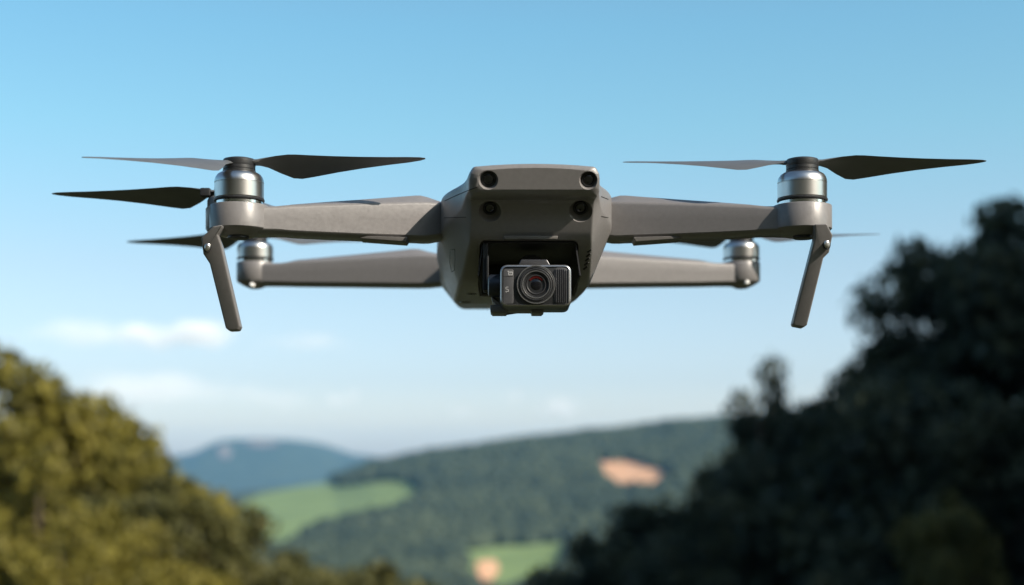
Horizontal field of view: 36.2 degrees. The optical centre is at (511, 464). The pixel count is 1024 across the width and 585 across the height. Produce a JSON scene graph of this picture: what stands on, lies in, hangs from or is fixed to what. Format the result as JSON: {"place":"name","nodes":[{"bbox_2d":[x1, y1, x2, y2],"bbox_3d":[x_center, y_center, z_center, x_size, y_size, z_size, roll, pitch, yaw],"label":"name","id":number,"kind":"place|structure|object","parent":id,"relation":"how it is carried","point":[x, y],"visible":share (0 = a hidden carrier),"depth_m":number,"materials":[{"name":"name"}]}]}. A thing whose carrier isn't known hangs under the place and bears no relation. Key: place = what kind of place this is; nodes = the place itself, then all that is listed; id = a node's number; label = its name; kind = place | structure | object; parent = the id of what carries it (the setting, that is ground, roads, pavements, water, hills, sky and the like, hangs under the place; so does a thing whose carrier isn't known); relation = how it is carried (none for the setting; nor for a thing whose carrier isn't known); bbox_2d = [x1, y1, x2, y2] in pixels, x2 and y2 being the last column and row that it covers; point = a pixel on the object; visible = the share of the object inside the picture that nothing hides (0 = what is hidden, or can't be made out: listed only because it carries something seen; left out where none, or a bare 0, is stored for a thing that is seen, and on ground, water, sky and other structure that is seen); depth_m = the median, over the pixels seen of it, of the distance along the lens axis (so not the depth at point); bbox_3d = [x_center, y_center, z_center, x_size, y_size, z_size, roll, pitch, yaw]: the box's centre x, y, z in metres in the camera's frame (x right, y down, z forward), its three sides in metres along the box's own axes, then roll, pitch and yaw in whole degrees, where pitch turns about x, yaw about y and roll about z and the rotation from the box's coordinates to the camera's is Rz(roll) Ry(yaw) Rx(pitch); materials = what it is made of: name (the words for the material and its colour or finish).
{"place":"outdoors","nodes":[
{"label":"outdoors","id":0,"kind":"place"},
{"bbox_2d":[218,444,231,458],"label":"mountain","id":1,"kind":"structure","parent":0,"point":[224,451],"depth_m":8404.83,"materials":[{"name":"blue"}]},
{"bbox_2d":[244,440,279,446],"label":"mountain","id":2,"kind":"structure","parent":0,"point":[261,443],"depth_m":8593.21,"materials":[{"name":"blue"}]},
{"bbox_2d":[79,438,564,543],"bbox_3d":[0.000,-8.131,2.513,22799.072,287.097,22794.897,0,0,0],"label":"mountain","id":3,"kind":"structure","parent":0,"point":[243,472],"depth_m":8210.65,"materials":[{"name":"blue plant"}]},
{"bbox_2d":[11,508,162,584],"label":"tree","id":4,"kind":"object","parent":3,"relation":"on","point":[34,567],"visible":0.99,"depth_m":26.72,"materials":[{"name":"green plant"}]},
{"bbox_2d":[0,442,177,584],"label":"tree","id":5,"kind":"object","parent":3,"relation":"on","point":[112,526],"visible":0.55,"depth_m":30.02,"materials":[{"name":"green plant"}]},
{"bbox_2d":[0,359,230,564],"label":"tree","id":6,"kind":"object","parent":3,"relation":"on","point":[60,421],"visible":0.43,"depth_m":43.13,"materials":[{"name":"green plant"}]},
{"bbox_2d":[0,340,243,566],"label":"tree","id":7,"kind":"object","parent":3,"relation":"on","point":[10,356],"visible":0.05,"depth_m":47.51,"materials":[{"name":"green plant"}]},
{"bbox_2d":[17,448,259,582],"bbox_3d":[-11.797,5.784,45.865,7.803,12.674,8.165,0,0,41],"label":"tree","id":8,"kind":"object","parent":3,"relation":"on","point":[171,462],"depth_m":45.91,"materials":[{"name":"green plant"}]},
{"bbox_2d":[50,471,264,584],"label":"tree","id":9,"kind":"object","parent":3,"relation":"on","point":[160,500],"visible":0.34,"depth_m":38.39,"materials":[{"name":"green plant"}]},
{"bbox_2d":[107,516,242,584],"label":"tree","id":10,"kind":"object","parent":3,"relation":"on","point":[191,575],"visible":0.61,"depth_m":31.76,"materials":[{"name":"green plant"}]},
{"bbox_2d":[177,475,281,584],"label":"tree","id":11,"kind":"object","parent":3,"relation":"on","point":[257,531],"visible":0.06,"depth_m":52.23,"materials":[{"name":"green plant"}]},
{"bbox_2d":[205,552,313,584],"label":"tree","id":12,"kind":"object","parent":3,"relation":"on","point":[284,573],"visible":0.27,"depth_m":46.18,"materials":[{"name":"green plant"}]},
{"bbox_2d":[272,547,373,584],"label":"tree","id":13,"kind":"object","parent":3,"relation":"on","point":[323,575],"visible":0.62,"depth_m":58.38,"materials":[{"name":"green plant"}]},
{"bbox_2d":[358,559,448,584],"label":"tree","id":14,"kind":"object","parent":3,"relation":"on","point":[384,572],"visible":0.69,"depth_m":68.09,"materials":[{"name":"green plant"}]},
{"bbox_2d":[520,529,641,584],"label":"tree","id":15,"kind":"object","parent":3,"relation":"on","point":[587,545],"visible":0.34,"depth_m":49.99,"materials":[{"name":"green plant"}]},
{"bbox_2d":[234,400,1017,584],"bbox_3d":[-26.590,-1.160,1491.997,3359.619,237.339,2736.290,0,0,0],"label":"forest","id":16,"kind":"object","parent":3,"relation":"on","point":[542,487],"visible":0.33,"depth_m":1787.88,"materials":[{"name":"green plant"}]},
{"bbox_2d":[575,495,693,584],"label":"tree","id":17,"kind":"object","parent":3,"relation":"on","point":[629,529],"visible":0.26,"depth_m":47.36,"materials":[{"name":"green plant"}]},
{"bbox_2d":[619,478,805,584],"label":"tree","id":18,"kind":"object","parent":3,"relation":"on","point":[760,555],"visible":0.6,"depth_m":37.21,"materials":[{"name":"green plant"}]},
{"bbox_2d":[689,387,800,533],"bbox_3d":[8.057,5.874,49.586,5.522,16.664,6.354,0,0,26],"label":"tree","id":19,"kind":"object","parent":3,"relation":"on","point":[742,433],"visible":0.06,"depth_m":48.91,"materials":[{"name":"green plant"}]},
{"bbox_2d":[671,397,835,536],"bbox_3d":[9.880,5.253,45.922,9.958,15.671,8.655,0,0,31],"label":"tree","id":20,"kind":"object","parent":3,"relation":"on","point":[754,474],"visible":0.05,"depth_m":45.78,"materials":[{"name":"green plant"}]},
{"bbox_2d":[750,350,790,457],"bbox_3d":[8.221,4.791,47.842,5.792,16.602,4.790,0,0,2],"label":"tree","id":21,"kind":"object","parent":3,"relation":"on","point":[775,404],"visible":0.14,"depth_m":47.50,"materials":[{"name":"green plant"}]},
{"bbox_2d":[681,430,925,584],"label":"tree","id":22,"kind":"object","parent":3,"relation":"on","point":[813,521],"visible":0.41,"depth_m":35.17,"materials":[{"name":"green plant"}]},
{"bbox_2d":[803,326,921,441],"bbox_3d":[10.469,3.997,44.691,6.558,15.911,7.930,0,0,18],"label":"tree","id":23,"kind":"object","parent":3,"relation":"on","point":[815,428],"visible":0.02,"depth_m":44.52,"materials":[{"name":"green plant"}]},
{"bbox_2d":[800,526,983,584],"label":"tree","id":24,"kind":"object","parent":3,"relation":"on","point":[849,550],"visible":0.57,"depth_m":32.75,"materials":[{"name":"green plant"}]},
{"bbox_2d":[780,365,1023,584],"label":"tree","id":25,"kind":"object","parent":3,"relation":"on","point":[866,411],"visible":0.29,"depth_m":35.12,"materials":[{"name":"green plant"}]},
{"bbox_2d":[792,234,1023,481],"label":"tree","id":26,"kind":"object","parent":3,"relation":"on","point":[908,271],"visible":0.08,"depth_m":40.19,"materials":[{"name":"green plant"}]},
{"bbox_2d":[898,298,938,342],"bbox_3d":[11.718,3.166,41.256,6.890,16.176,8.330,0,0,-42],"label":"tree","id":27,"kind":"object","parent":3,"relation":"on","point":[924,332],"visible":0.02,"depth_m":40.90,"materials":[{"name":"green plant"}]},
{"bbox_2d":[855,192,1023,583],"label":"tree","id":28,"kind":"object","parent":3,"relation":"on","point":[984,276],"visible":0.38,"depth_m":36.94,"materials":[{"name":"green plant"}]},
{"bbox_2d":[886,487,1009,584],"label":"tree","id":29,"kind":"object","parent":3,"relation":"on","point":[952,538],"visible":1,"depth_m":30.79,"materials":[{"name":"green plant"}]},
{"bbox_2d":[886,393,1023,584],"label":"tree","id":30,"kind":"object","parent":3,"relation":"on","point":[987,423],"visible":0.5,"depth_m":33.24,"materials":[{"name":"green plant"}]},
{"bbox_2d":[242,481,417,541],"bbox_3d":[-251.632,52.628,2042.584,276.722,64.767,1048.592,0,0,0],"label":"field","id":31,"kind":"structure","parent":0,"point":[294,509],"depth_m":2126.48,"materials":[{"name":"green plant"}]},
{"bbox_2d":[476,560,498,580],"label":"bare slope","id":32,"kind":"structure","parent":0,"point":[487,569],"depth_m":1398.21,"materials":[{"name":"soil"}]},
{"bbox_2d":[0,0,1023,457],"label":"sky","id":33,"kind":"structure","parent":0,"point":[459,86],"materials":[{"name":"blue"}]},
{"bbox_2d":[467,543,562,584],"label":"field","id":34,"kind":"structure","parent":0,"point":[515,563],"depth_m":1465.40,"materials":[{"name":"green plant"}]},
{"bbox_2d":[52,154,985,331],"bbox_3d":[-0.013,-0.133,1.058,0.590,0.110,0.482,0,0,0],"label":"drone","id":35,"kind":"object","parent":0,"point":[531,239],"visible":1,"depth_m":0.91,"materials":[{"name":"grey plastic"}]},
{"bbox_2d":[600,461,666,483],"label":"bare slope","id":36,"kind":"structure","parent":0,"point":[628,472],"depth_m":1965.16,"materials":[{"name":"soil"}]}
]}

